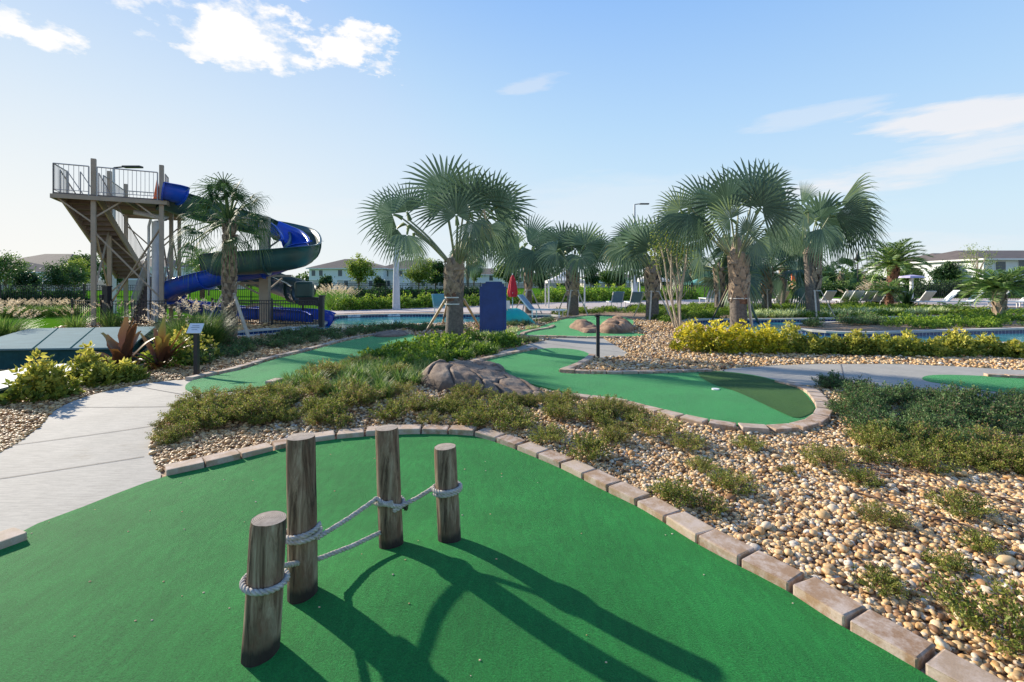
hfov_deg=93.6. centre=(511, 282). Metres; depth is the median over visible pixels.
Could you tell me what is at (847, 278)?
broadleaf tree
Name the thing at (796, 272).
silver fan palm
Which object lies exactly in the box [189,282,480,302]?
metal fence
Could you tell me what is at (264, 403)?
ground cover
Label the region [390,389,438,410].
ground shrub
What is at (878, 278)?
broadleaf tree
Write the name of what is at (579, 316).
paver edging
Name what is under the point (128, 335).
bronze plant
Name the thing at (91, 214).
slide tower
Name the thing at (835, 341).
golden shrub
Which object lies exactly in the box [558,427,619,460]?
ground shrub
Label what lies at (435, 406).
ground shrub
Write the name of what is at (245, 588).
rope
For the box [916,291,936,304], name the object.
pool lounger
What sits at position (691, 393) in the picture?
putting green
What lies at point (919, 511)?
dry runner
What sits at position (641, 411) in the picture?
ground shrub
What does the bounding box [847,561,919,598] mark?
ground shrub
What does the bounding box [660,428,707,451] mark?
ground shrub
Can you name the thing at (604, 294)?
hedge
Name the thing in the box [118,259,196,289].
white house
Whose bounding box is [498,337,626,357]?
path
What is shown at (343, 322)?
splash pool water
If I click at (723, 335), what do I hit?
golden shrub
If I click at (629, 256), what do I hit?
silver fan palm
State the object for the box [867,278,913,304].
feather palm
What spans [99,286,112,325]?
gate post
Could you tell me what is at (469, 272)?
silver fan palm
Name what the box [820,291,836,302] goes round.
pool lounger
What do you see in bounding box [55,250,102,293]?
broadleaf tree
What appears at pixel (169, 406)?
path joints
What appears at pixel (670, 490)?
ground shrub
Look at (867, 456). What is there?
ground shrub
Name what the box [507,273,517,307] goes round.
closed parasol
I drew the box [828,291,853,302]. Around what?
pool lounger
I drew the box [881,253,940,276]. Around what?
white house
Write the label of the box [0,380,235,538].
path
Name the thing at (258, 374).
putting green
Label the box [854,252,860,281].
street lamp
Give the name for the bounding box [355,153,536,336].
silver fan palm
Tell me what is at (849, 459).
dry runner
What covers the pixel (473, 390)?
ground shrub
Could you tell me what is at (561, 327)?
putting green
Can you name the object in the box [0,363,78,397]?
vault cover
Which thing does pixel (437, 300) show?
pool lounger
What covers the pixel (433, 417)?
ground shrub
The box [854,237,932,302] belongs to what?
feather palm
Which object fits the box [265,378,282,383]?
paver edging
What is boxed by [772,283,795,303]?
fountain grass
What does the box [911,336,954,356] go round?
golden shrub
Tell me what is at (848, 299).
fountain grass
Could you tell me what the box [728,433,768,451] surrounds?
ground shrub
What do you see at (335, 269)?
white house
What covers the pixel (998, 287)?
feather palm
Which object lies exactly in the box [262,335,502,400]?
ground cover
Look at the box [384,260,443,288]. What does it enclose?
white house
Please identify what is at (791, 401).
rough fringe turf
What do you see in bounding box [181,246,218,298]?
feather palm
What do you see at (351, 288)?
fountain grass
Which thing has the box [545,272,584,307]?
shade tent
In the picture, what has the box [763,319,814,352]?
golden shrub
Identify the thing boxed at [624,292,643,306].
pool lounger
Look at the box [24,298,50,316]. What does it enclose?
fountain grass
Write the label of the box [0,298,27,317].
fountain grass
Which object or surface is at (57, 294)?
hedge
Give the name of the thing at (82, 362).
variegated shrub
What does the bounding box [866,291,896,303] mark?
pool lounger
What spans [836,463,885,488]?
ground shrub
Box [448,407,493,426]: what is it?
ground shrub
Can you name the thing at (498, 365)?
edging
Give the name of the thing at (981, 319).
ground cover
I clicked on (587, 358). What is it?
paver edging
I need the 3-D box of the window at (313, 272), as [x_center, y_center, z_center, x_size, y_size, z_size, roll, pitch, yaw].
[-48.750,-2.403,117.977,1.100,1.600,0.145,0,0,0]
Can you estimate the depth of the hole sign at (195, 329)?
8.22 m
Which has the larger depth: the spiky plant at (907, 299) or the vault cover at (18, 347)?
the spiky plant at (907, 299)
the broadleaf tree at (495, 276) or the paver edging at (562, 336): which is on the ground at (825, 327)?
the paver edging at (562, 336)
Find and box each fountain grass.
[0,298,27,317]
[0,300,42,336]
[3,298,36,317]
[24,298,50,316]
[37,298,69,316]
[51,305,95,327]
[53,297,84,316]
[85,298,135,326]
[141,299,223,347]
[149,294,249,345]
[316,284,351,308]
[327,285,360,307]
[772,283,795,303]
[838,288,863,302]
[856,280,884,302]
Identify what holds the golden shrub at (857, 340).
on the ground at (825, 327)
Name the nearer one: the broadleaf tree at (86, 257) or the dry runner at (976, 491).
the dry runner at (976, 491)
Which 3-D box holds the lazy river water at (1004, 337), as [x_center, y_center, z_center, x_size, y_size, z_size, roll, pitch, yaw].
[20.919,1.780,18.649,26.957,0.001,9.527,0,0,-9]
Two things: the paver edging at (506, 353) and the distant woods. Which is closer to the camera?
the paver edging at (506, 353)
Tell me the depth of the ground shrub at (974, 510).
3.27 m
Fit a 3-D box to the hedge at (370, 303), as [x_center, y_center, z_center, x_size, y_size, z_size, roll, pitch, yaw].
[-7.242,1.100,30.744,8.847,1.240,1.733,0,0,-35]
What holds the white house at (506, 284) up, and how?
on the ground at (825, 327)
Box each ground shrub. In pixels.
[330,384,385,408]
[367,396,411,421]
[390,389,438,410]
[413,408,447,424]
[422,397,447,412]
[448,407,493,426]
[449,379,494,398]
[459,394,522,423]
[490,404,543,431]
[525,422,570,443]
[541,394,564,406]
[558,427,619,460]
[568,401,613,424]
[612,419,634,430]
[623,404,653,416]
[625,408,684,437]
[642,474,708,509]
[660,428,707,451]
[683,489,735,517]
[684,455,718,471]
[705,465,763,495]
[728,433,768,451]
[777,464,796,475]
[794,441,865,470]
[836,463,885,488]
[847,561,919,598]
[848,444,900,465]
[850,499,919,528]
[866,415,940,436]
[886,441,968,473]
[912,560,1023,657]
[920,544,984,575]
[921,485,1004,518]
[948,526,1011,555]
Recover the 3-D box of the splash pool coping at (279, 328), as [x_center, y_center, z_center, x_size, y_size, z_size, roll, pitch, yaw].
[-5.539,1.647,21.576,15.696,0.065,8.646,0,0,-39]
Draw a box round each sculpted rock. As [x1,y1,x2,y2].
[372,330,407,336]
[419,359,544,398]
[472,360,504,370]
[569,319,595,332]
[600,315,633,333]
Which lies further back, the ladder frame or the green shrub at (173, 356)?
the ladder frame
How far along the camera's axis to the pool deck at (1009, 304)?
39.84 m
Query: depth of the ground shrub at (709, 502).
3.40 m
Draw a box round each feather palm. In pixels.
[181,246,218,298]
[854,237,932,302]
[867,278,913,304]
[953,266,1023,314]
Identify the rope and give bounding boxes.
[239,531,380,595]
[286,481,462,544]
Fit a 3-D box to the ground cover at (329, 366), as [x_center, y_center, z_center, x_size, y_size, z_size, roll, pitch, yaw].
[-2.377,1.388,7.774,1.946,0.492,4.388,0,0,-7]
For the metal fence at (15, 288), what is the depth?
29.62 m
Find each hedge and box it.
[2,283,90,306]
[327,291,443,310]
[346,284,478,298]
[463,291,547,305]
[540,282,701,302]
[761,278,950,296]
[906,276,1023,297]
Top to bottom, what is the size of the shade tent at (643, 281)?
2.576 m
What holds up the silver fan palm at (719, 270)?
on the ground at (825, 327)
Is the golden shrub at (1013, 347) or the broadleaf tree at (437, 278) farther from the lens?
the broadleaf tree at (437, 278)
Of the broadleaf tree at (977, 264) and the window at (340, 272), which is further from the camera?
the window at (340, 272)
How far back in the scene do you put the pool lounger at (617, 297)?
31.24 m
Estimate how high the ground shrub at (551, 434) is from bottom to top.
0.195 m
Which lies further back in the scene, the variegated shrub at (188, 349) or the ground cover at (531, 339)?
the ground cover at (531, 339)
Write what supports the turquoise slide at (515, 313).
on the ground at (825, 327)
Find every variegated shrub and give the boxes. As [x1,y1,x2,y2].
[0,347,80,404]
[20,369,86,400]
[64,341,106,380]
[75,355,133,387]
[98,357,150,382]
[141,324,224,368]
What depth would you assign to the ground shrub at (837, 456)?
4.19 m
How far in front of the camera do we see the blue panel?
14.87 m
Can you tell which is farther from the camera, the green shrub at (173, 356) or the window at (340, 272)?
the window at (340, 272)
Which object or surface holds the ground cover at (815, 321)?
on the ground at (825, 327)
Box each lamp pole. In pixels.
[112,165,142,312]
[392,247,400,309]
[632,203,648,291]
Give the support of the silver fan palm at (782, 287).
on the ground at (825, 327)
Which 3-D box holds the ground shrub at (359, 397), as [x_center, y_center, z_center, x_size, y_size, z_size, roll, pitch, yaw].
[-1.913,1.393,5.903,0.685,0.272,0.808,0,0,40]
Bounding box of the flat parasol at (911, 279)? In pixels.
[898,275,924,299]
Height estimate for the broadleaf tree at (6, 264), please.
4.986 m
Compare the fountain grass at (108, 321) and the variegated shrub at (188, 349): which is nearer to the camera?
the variegated shrub at (188, 349)
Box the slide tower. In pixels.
[50,158,184,326]
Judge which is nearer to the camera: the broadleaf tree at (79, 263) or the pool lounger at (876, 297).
the pool lounger at (876, 297)
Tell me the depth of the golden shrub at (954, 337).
10.74 m
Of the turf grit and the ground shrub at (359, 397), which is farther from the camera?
the ground shrub at (359, 397)
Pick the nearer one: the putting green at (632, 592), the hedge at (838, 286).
the putting green at (632, 592)
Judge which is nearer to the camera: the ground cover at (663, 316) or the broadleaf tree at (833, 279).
the ground cover at (663, 316)
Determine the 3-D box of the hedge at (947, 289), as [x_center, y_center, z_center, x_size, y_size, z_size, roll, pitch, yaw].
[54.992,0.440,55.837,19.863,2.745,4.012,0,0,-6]
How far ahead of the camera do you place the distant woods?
232.08 m
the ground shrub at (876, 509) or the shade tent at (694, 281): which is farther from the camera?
the shade tent at (694, 281)
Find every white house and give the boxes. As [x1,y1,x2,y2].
[1,262,75,290]
[12,254,117,289]
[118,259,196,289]
[306,259,388,289]
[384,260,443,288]
[464,268,499,288]
[500,273,555,287]
[580,274,638,286]
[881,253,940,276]
[900,250,1023,283]
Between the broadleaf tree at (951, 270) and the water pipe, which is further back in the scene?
the broadleaf tree at (951, 270)
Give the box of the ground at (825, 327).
[1,283,1023,681]
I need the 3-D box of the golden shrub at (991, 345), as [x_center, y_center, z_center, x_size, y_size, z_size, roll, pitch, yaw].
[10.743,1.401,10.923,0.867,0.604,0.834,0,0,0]
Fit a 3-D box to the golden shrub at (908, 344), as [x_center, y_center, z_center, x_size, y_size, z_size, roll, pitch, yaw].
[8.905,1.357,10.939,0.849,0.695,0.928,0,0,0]
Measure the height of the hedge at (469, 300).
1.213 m
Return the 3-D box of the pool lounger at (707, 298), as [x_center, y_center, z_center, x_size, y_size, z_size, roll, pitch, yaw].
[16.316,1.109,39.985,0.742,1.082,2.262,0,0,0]
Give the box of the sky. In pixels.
[0,0,1023,281]
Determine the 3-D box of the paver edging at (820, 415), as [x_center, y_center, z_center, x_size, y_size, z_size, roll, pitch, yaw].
[2.858,1.583,6.212,3.755,0.187,2.187,0,0,-15]
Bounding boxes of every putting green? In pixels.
[0,434,937,681]
[185,334,416,393]
[485,348,815,426]
[517,316,644,336]
[922,375,1023,392]
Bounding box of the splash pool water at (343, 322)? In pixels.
[318,316,479,328]
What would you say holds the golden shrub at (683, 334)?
on the ground at (825, 327)
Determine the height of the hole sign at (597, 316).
1.010 m
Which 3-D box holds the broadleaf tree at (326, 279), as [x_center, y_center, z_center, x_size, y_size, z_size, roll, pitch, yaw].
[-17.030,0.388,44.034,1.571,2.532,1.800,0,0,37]
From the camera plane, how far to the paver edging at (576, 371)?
8.63 m
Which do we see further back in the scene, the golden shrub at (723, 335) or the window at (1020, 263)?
the window at (1020, 263)
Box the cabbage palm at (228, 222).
[166,172,285,339]
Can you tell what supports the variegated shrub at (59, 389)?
on the ground at (825, 327)
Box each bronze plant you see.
[80,317,159,368]
[132,317,190,367]
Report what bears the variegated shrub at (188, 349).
on the ground at (825, 327)
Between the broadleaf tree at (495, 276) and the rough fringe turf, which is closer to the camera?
the rough fringe turf
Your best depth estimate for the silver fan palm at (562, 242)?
24.20 m
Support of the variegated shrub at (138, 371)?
on the ground at (825, 327)
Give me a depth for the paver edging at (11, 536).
3.02 m
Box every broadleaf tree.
[0,249,36,287]
[1,265,42,290]
[29,258,90,295]
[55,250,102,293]
[58,257,90,291]
[100,264,122,284]
[189,253,209,295]
[317,274,334,299]
[343,252,378,282]
[372,275,386,289]
[401,255,441,287]
[426,259,444,289]
[464,260,484,287]
[490,263,517,285]
[532,272,548,289]
[583,266,599,289]
[598,269,615,288]
[612,271,626,287]
[821,264,838,281]
[836,270,863,285]
[860,272,887,284]
[898,268,929,286]
[924,260,964,285]
[958,244,1001,273]
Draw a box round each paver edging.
[0,527,26,549]
[165,424,1005,681]
[185,332,410,380]
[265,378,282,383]
[470,347,536,360]
[520,325,554,334]
[520,335,624,338]
[554,314,614,319]
[559,368,711,373]
[562,354,595,368]
[570,380,832,433]
[983,373,1023,377]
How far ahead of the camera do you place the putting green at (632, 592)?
2.46 m
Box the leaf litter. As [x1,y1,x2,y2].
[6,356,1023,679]
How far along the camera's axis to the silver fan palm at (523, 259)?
25.49 m
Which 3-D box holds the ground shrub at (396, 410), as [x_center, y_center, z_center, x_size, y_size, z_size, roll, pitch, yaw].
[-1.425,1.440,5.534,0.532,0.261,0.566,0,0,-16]
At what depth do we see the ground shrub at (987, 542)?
2.85 m
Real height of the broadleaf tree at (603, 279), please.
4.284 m
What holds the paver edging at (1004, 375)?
on the ground at (825, 327)
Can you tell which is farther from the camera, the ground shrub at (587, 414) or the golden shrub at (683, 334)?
the golden shrub at (683, 334)
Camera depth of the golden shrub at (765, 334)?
11.15 m
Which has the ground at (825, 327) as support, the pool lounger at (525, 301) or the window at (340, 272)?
the pool lounger at (525, 301)
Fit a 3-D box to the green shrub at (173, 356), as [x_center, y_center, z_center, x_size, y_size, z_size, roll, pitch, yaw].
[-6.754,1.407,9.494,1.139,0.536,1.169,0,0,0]
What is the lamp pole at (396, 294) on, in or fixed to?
on the pool deck at (588, 305)
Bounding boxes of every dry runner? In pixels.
[790,439,892,474]
[827,454,948,493]
[850,491,1012,550]
[883,462,1022,505]
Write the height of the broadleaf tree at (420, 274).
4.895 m
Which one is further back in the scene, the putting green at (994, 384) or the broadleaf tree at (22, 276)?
the broadleaf tree at (22, 276)
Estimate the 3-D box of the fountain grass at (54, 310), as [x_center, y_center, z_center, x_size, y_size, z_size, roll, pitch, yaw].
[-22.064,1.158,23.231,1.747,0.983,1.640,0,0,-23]
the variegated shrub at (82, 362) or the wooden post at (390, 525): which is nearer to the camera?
the wooden post at (390, 525)
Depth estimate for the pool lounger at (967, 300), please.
31.60 m
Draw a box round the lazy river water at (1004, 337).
[695,322,1023,341]
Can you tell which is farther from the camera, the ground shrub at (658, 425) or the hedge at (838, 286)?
the hedge at (838, 286)
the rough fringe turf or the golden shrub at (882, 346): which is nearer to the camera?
the rough fringe turf
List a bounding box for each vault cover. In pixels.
[0,326,154,369]
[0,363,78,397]
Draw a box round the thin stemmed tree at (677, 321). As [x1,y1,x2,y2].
[643,209,698,327]
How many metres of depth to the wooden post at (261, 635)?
2.03 m
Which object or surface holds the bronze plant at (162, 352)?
on the ground at (825, 327)
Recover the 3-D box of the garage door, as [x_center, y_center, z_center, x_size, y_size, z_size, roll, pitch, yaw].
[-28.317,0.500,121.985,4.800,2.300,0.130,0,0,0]
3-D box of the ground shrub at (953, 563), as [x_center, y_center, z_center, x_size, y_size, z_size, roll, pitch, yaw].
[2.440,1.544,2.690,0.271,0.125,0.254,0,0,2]
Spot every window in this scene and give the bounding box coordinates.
[311,270,315,275]
[338,270,342,276]
[994,261,1006,271]
[1017,260,1023,274]
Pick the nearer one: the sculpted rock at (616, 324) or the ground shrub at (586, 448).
the ground shrub at (586, 448)
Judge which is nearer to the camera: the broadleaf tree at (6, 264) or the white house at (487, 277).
the broadleaf tree at (6, 264)
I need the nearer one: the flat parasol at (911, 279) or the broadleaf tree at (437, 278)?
the flat parasol at (911, 279)
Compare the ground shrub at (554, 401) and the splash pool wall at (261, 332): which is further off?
the splash pool wall at (261, 332)
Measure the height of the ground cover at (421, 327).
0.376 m
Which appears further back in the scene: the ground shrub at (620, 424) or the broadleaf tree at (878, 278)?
the broadleaf tree at (878, 278)
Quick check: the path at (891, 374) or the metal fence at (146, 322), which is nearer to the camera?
the path at (891, 374)
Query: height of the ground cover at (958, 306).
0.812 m
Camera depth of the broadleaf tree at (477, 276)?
65.83 m
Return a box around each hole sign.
[186,323,203,374]
[595,314,600,357]
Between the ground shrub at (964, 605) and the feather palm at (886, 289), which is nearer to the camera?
the ground shrub at (964, 605)
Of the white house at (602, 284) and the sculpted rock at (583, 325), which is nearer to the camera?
the sculpted rock at (583, 325)
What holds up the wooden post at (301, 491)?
on the putting green at (632, 592)
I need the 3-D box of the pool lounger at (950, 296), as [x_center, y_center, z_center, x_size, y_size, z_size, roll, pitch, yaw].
[28.142,1.062,31.995,2.459,1.176,0.806,0,0,19]
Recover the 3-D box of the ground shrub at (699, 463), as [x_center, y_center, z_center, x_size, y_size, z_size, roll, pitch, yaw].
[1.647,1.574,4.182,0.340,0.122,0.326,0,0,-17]
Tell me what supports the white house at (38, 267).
on the ground at (825, 327)
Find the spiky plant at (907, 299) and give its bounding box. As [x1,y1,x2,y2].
[893,283,929,303]
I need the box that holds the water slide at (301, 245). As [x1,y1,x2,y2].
[155,182,335,325]
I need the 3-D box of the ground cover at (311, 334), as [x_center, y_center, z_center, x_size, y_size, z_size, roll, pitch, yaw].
[-6.147,1.472,13.587,2.662,0.416,8.304,0,0,17]
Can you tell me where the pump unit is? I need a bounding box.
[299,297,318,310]
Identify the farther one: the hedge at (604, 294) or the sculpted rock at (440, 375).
the hedge at (604, 294)
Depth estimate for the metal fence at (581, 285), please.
51.99 m
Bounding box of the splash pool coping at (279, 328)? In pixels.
[238,313,561,336]
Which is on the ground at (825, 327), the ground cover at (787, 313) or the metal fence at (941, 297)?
the ground cover at (787, 313)
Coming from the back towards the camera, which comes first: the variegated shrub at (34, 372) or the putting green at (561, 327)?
the putting green at (561, 327)
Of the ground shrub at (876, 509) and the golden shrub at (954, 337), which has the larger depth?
the golden shrub at (954, 337)
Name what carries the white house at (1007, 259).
on the ground at (825, 327)
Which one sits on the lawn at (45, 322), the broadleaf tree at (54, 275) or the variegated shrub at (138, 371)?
the broadleaf tree at (54, 275)
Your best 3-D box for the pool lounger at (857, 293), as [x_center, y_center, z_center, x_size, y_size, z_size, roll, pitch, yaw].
[24.897,1.109,35.485,0.742,1.082,2.262,0,0,0]
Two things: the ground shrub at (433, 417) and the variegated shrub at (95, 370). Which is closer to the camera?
the ground shrub at (433, 417)
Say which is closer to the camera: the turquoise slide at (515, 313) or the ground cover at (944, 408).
the ground cover at (944, 408)
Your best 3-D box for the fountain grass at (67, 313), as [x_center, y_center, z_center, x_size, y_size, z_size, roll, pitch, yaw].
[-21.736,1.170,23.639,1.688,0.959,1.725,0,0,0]
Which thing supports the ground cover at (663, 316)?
on the ground at (825, 327)
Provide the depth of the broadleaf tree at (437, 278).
61.49 m
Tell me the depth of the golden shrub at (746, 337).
11.14 m
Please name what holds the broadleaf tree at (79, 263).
on the lawn at (45, 322)
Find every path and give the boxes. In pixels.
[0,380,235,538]
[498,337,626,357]
[724,364,1023,402]
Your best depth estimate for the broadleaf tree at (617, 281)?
59.67 m
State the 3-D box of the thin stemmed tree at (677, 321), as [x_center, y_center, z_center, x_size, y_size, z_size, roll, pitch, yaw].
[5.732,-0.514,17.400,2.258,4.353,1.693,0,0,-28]
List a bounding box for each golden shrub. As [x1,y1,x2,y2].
[669,317,719,352]
[690,319,746,354]
[715,318,770,353]
[740,319,794,353]
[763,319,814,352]
[792,331,836,354]
[822,333,850,354]
[834,329,878,355]
[860,331,906,355]
[886,327,929,356]
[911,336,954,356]
[935,327,986,356]
[966,332,1005,356]
[994,338,1023,358]
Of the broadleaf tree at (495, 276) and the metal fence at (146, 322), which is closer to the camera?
the metal fence at (146, 322)
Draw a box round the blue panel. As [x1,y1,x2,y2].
[480,282,505,331]
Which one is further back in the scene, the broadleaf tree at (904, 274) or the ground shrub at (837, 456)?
the broadleaf tree at (904, 274)
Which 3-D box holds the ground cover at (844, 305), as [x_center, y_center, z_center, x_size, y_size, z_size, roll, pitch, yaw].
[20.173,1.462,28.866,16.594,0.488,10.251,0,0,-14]
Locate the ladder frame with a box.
[66,170,90,193]
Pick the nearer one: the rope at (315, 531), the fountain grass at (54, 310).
the rope at (315, 531)
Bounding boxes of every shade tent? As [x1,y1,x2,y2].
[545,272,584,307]
[631,276,669,299]
[686,279,704,296]
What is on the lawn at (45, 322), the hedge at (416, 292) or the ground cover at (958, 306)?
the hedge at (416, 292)
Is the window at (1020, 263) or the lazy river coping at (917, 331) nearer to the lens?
the lazy river coping at (917, 331)
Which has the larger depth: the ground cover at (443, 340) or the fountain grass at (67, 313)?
the fountain grass at (67, 313)
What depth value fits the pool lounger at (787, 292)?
35.27 m
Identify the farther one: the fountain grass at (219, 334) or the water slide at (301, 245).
the water slide at (301, 245)
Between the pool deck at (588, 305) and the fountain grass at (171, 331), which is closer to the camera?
the fountain grass at (171, 331)
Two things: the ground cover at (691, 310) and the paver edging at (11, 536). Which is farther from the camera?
the ground cover at (691, 310)
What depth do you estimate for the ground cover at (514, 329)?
15.57 m
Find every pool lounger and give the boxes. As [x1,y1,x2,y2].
[431,294,445,312]
[517,294,566,317]
[606,292,624,307]
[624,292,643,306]
[699,290,714,301]
[772,291,789,303]
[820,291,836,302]
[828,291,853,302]
[836,291,864,302]
[856,291,875,303]
[866,291,884,303]
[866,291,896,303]
[910,290,960,305]
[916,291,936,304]
[937,290,983,307]
[989,297,1023,307]
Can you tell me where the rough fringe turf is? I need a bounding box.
[699,372,813,417]
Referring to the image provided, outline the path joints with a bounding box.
[4,342,843,477]
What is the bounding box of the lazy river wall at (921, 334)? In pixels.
[694,316,1023,336]
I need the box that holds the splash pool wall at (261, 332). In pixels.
[237,315,550,335]
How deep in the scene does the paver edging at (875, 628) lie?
2.83 m
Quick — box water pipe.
[133,209,168,321]
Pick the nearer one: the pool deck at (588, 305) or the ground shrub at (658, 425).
the ground shrub at (658, 425)
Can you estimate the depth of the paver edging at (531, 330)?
16.26 m
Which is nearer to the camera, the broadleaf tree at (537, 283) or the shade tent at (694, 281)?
the shade tent at (694, 281)
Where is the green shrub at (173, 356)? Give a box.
[138,340,192,368]
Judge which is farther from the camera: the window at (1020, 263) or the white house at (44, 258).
the white house at (44, 258)
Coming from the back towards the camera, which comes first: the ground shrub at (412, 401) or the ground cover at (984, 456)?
the ground shrub at (412, 401)
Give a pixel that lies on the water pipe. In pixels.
(155, 262)
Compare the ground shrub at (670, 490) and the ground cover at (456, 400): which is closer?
the ground shrub at (670, 490)
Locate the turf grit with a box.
[31,454,793,675]
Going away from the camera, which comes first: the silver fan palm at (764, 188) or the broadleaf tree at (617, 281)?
the silver fan palm at (764, 188)
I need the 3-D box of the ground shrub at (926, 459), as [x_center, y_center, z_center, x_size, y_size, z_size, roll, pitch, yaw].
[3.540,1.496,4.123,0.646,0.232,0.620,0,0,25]
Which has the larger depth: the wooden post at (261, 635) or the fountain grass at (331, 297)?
the fountain grass at (331, 297)
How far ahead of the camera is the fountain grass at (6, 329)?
12.55 m
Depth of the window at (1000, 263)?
61.94 m
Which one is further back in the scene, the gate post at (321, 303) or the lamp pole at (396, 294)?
the lamp pole at (396, 294)
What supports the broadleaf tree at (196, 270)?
on the lawn at (45, 322)
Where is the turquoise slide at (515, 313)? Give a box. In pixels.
[506,301,534,322]
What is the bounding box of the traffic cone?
[153,180,158,198]
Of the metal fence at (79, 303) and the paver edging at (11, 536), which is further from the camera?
the metal fence at (79, 303)
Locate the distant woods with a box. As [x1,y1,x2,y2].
[245,265,853,286]
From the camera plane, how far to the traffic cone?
19.10 m
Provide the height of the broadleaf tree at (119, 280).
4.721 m
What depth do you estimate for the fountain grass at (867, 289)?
34.98 m
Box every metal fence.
[0,284,130,308]
[71,299,101,324]
[111,299,166,324]
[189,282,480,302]
[211,298,318,324]
[480,283,725,296]
[924,283,1022,299]
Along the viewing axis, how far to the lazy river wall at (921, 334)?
16.84 m
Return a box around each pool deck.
[333,299,727,313]
[753,298,1022,306]
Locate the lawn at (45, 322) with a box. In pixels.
[1,285,1019,329]
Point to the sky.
(598, 108)
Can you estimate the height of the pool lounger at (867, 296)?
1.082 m
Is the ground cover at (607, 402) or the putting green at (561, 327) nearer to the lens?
the ground cover at (607, 402)
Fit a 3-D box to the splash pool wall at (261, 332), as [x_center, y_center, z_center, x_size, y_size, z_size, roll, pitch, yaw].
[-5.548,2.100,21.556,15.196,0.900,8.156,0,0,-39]
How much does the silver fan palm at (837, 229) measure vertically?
7.257 m
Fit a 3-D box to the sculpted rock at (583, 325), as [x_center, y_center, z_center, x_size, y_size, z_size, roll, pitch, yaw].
[2.527,1.488,17.213,0.898,0.365,3.514,0,0,-8]
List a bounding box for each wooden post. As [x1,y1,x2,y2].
[240,511,286,667]
[286,432,317,604]
[375,424,408,549]
[434,443,460,543]
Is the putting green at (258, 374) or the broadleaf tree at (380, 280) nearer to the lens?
the putting green at (258, 374)
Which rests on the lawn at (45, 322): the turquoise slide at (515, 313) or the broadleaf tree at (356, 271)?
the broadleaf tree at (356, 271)
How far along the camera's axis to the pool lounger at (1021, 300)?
31.89 m
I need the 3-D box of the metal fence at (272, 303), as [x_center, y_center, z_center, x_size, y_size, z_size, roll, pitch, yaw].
[-9.451,1.119,18.332,4.715,1.062,0.212,0,0,10]
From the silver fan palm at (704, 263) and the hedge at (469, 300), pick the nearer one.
the hedge at (469, 300)
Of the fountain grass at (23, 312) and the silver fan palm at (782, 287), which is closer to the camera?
the fountain grass at (23, 312)
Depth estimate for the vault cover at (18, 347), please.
9.90 m
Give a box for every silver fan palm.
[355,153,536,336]
[448,241,488,288]
[491,213,569,313]
[534,220,610,315]
[599,214,690,319]
[651,157,804,332]
[665,251,712,290]
[669,235,777,310]
[705,227,828,309]
[756,243,822,303]
[769,172,891,316]
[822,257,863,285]
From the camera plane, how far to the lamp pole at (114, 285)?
25.93 m
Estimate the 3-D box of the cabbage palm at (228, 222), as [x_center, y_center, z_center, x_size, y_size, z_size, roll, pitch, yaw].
[-8.014,-0.683,13.586,2.991,4.767,2.916,0,0,0]
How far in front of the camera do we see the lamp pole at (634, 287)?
41.85 m
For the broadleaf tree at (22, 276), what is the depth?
36.64 m
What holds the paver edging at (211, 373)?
on the ground at (825, 327)
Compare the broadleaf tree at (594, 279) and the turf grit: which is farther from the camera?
the broadleaf tree at (594, 279)
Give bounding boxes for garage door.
[391,280,409,288]
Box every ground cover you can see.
[145,381,358,445]
[181,320,403,364]
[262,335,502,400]
[293,353,419,405]
[354,316,554,332]
[354,327,527,366]
[412,384,541,413]
[478,324,539,336]
[519,335,540,342]
[533,388,643,443]
[550,301,791,319]
[644,310,681,322]
[747,306,956,317]
[772,300,1023,317]
[799,314,826,327]
[811,370,1023,449]
[831,310,887,325]
[842,419,1023,475]
[881,309,1023,328]
[937,301,974,311]
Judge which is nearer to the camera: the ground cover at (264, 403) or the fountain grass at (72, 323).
the ground cover at (264, 403)
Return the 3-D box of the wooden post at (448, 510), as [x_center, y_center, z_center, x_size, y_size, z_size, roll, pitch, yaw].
[-0.387,1.306,2.898,0.163,0.642,0.141,0,0,0]
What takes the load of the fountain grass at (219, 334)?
on the ground at (825, 327)
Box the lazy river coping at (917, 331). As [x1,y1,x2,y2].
[685,315,1023,342]
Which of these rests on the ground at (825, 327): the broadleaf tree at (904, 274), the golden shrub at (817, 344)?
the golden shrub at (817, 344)
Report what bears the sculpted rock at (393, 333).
on the ground at (825, 327)
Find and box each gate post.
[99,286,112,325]
[315,295,324,326]

